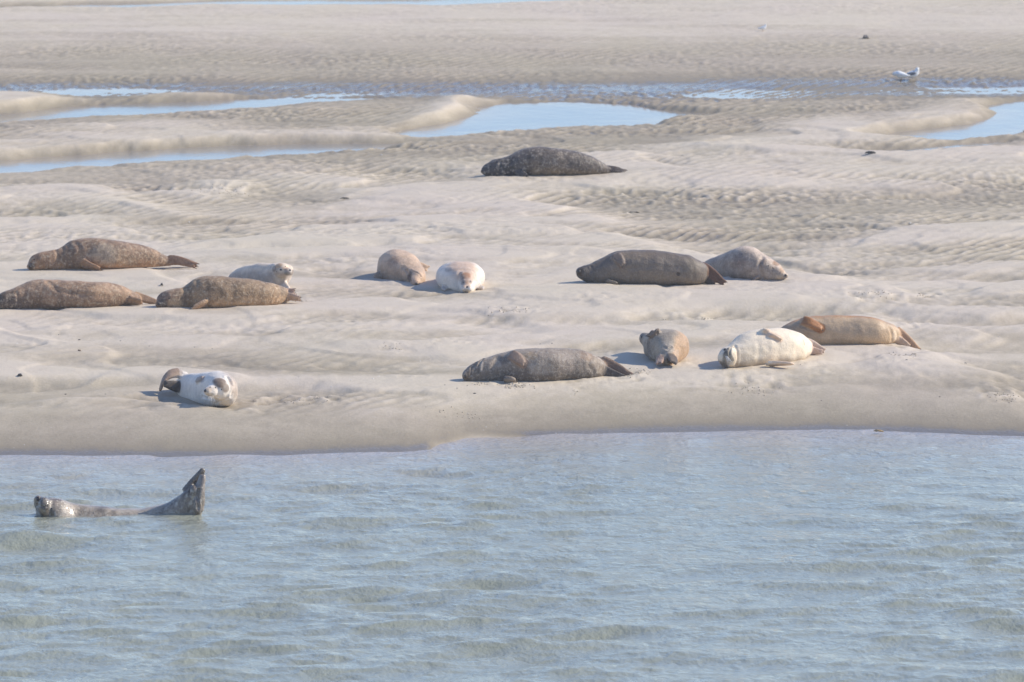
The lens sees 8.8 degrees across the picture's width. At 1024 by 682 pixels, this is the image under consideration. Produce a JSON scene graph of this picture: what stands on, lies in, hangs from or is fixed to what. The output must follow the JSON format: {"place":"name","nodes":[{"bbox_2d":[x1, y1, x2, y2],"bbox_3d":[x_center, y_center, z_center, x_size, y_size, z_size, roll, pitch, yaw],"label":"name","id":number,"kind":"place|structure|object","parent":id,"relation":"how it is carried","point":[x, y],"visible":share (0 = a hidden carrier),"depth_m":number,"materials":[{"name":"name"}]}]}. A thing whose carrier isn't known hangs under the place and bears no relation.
{"place":"outdoors","nodes":[
{"label":"outdoors","id":0,"kind":"place"},
{"bbox_2d":[0,0,552,7],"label":"tidal pool","id":1,"kind":"structure","parent":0,"point":[417,2],"depth_m":103.20,"materials":[{"name":"liquid"}]},
{"bbox_2d":[0,0,1023,456],"bbox_3d":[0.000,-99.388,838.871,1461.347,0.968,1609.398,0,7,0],"label":"sand flat","id":2,"kind":"structure","parent":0,"point":[816,202],"depth_m":72.26,"materials":[{"name":"beige sand"}]},
{"bbox_2d":[0,279,156,309],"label":"seal","id":3,"kind":"object","parent":2,"relation":"on","point":[47,294],"visible":1,"depth_m":62.92,"materials":[{"name":"brown fur"}]},
{"bbox_2d":[27,238,198,270],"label":"seal","id":4,"kind":"object","parent":2,"relation":"on","point":[98,254],"visible":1,"depth_m":65.97,"materials":[{"name":"brown fur"}]},
{"bbox_2d":[159,368,237,406],"bbox_3d":[-2.679,0.417,57.686,0.452,0.349,1.168,-4,8,-26],"label":"seal","id":5,"kind":"object","parent":2,"relation":"on","point":[215,389],"visible":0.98,"depth_m":57.48,"materials":[{"name":"beige fur"}]},
{"bbox_2d":[0,95,397,122],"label":"tidal pool","id":6,"kind":"structure","parent":2,"relation":"in","point":[104,110],"depth_m":85.59,"materials":[{"name":"liquid"}]},
{"bbox_2d":[0,143,401,172],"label":"tidal pool","id":7,"kind":"structure","parent":2,"relation":"in","point":[100,159],"depth_m":79.57,"materials":[{"name":"liquid"}]},
{"bbox_2d":[39,87,393,97],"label":"tidal pool","id":8,"kind":"structure","parent":2,"relation":"in","point":[83,92],"depth_m":87.85,"materials":[{"name":"liquid"}]},
{"bbox_2d":[155,276,300,308],"bbox_3d":[-2.688,-0.465,63.153,1.431,0.323,0.401,-3,8,-22],"label":"seal","id":9,"kind":"object","parent":2,"relation":"on","point":[211,292],"visible":1,"depth_m":63.00,"materials":[{"name":"brown fur"}]},
{"bbox_2d":[229,263,292,287],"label":"seal","id":10,"kind":"object","parent":2,"relation":"on","point":[280,274],"visible":0.61,"depth_m":64.65,"materials":[{"name":"beige fur"}]},
{"bbox_2d":[373,249,429,284],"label":"seal","id":11,"kind":"object","parent":2,"relation":"on","point":[401,265],"visible":1,"depth_m":65.27,"materials":[{"name":"beige fur"}]},
{"bbox_2d":[436,261,484,291],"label":"seal","id":12,"kind":"object","parent":2,"relation":"on","point":[463,276],"visible":1,"depth_m":64.60,"materials":[{"name":"beige fur"}]},
{"bbox_2d":[462,348,632,382],"bbox_3d":[0.316,0.216,58.650,1.562,0.324,0.383,-2,8,-16],"label":"seal","id":13,"kind":"object","parent":2,"relation":"on","point":[536,364],"visible":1,"depth_m":58.48,"materials":[{"name":"grey fur"}]},
{"bbox_2d":[396,102,704,136],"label":"tidal pool","id":14,"kind":"structure","parent":2,"relation":"in","point":[514,116],"depth_m":84.37,"materials":[{"name":"liquid"}]},
{"bbox_2d":[481,146,627,176],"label":"seal","id":15,"kind":"object","parent":2,"relation":"on","point":[537,161],"visible":1,"depth_m":76.19,"materials":[{"name":"fur"}]},
{"bbox_2d":[576,250,727,285],"bbox_3d":[1.356,-0.712,64.975,1.482,0.359,0.377,-1,7,-5],"label":"seal","id":16,"kind":"object","parent":2,"relation":"on","point":[665,268],"visible":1,"depth_m":64.83,"materials":[{"name":"grey fur"}]},
{"bbox_2d":[639,328,688,364],"bbox_3d":[1.371,0.025,59.724,0.438,0.318,1.150,0,7,0],"label":"seal","id":17,"kind":"object","parent":2,"relation":"on","point":[666,346],"visible":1,"depth_m":59.48,"materials":[{"name":"beige fur"}]},
{"bbox_2d":[705,246,787,280],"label":"seal","id":18,"kind":"object","parent":2,"relation":"on","point":[747,262],"visible":0.77,"depth_m":65.45,"materials":[{"name":"beige fur"}]},
{"bbox_2d":[718,328,825,367],"bbox_3d":[2.403,0.054,59.510,1.314,0.369,0.630,-7,10,-42],"label":"seal","id":19,"kind":"object","parent":2,"relation":"on","point":[772,347],"visible":1,"depth_m":59.36,"materials":[{"name":"beige fur"}]},
{"bbox_2d":[649,86,1023,98],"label":"tidal pool","id":20,"kind":"structure","parent":2,"relation":"in","point":[974,90],"depth_m":87.85,"materials":[{"name":"liquid"}]},
{"bbox_2d":[781,315,920,348],"bbox_3d":[3.020,-0.061,60.712,1.458,0.360,0.325,0,7,-3],"label":"seal","id":21,"kind":"object","parent":2,"relation":"on","point":[838,330],"visible":0.84,"depth_m":60.58,"materials":[{"name":"fur"}]},
{"bbox_2d":[891,71,909,80],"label":"gull","id":22,"kind":"object","parent":2,"relation":"on","point":[900,74],"visible":1,"depth_m":89.18,"materials":[{"name":"white"}]},
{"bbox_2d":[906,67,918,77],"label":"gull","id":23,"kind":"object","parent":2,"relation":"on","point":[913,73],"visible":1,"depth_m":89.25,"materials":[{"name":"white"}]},
{"bbox_2d":[888,101,1023,139],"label":"tidal pool","id":24,"kind":"structure","parent":2,"relation":"in","point":[1007,118],"depth_m":82.92,"materials":[{"name":"liquid"}]},
{"bbox_2d":[0,429,1023,681],"bbox_3d":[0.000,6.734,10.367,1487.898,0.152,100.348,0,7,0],"label":"river","id":25,"kind":"structure","parent":0,"point":[842,555],"depth_m":49.85,"materials":[{"name":"liquid"}]},
{"bbox_2d":[34,468,205,516],"bbox_3d":[-3.086,1.352,52.366,1.350,0.717,0.407,-1,7,-4],"label":"seal","id":26,"kind":"object","parent":25,"relation":"in","point":[190,499],"visible":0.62,"depth_m":52.25,"materials":[{"name":"fur"}]},
{"bbox_2d":[191,184,1018,418],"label":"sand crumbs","id":27,"kind":"object","parent":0,"point":[629,368],"visible":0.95,"depth_m":58.41,"materials":[{"name":"beige sand"}]},
{"bbox_2d":[884,141,1010,150],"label":"tidal pool","id":28,"kind":"structure","parent":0,"point":[971,144],"depth_m":80.53,"materials":[{"name":"liquid"}]}
]}

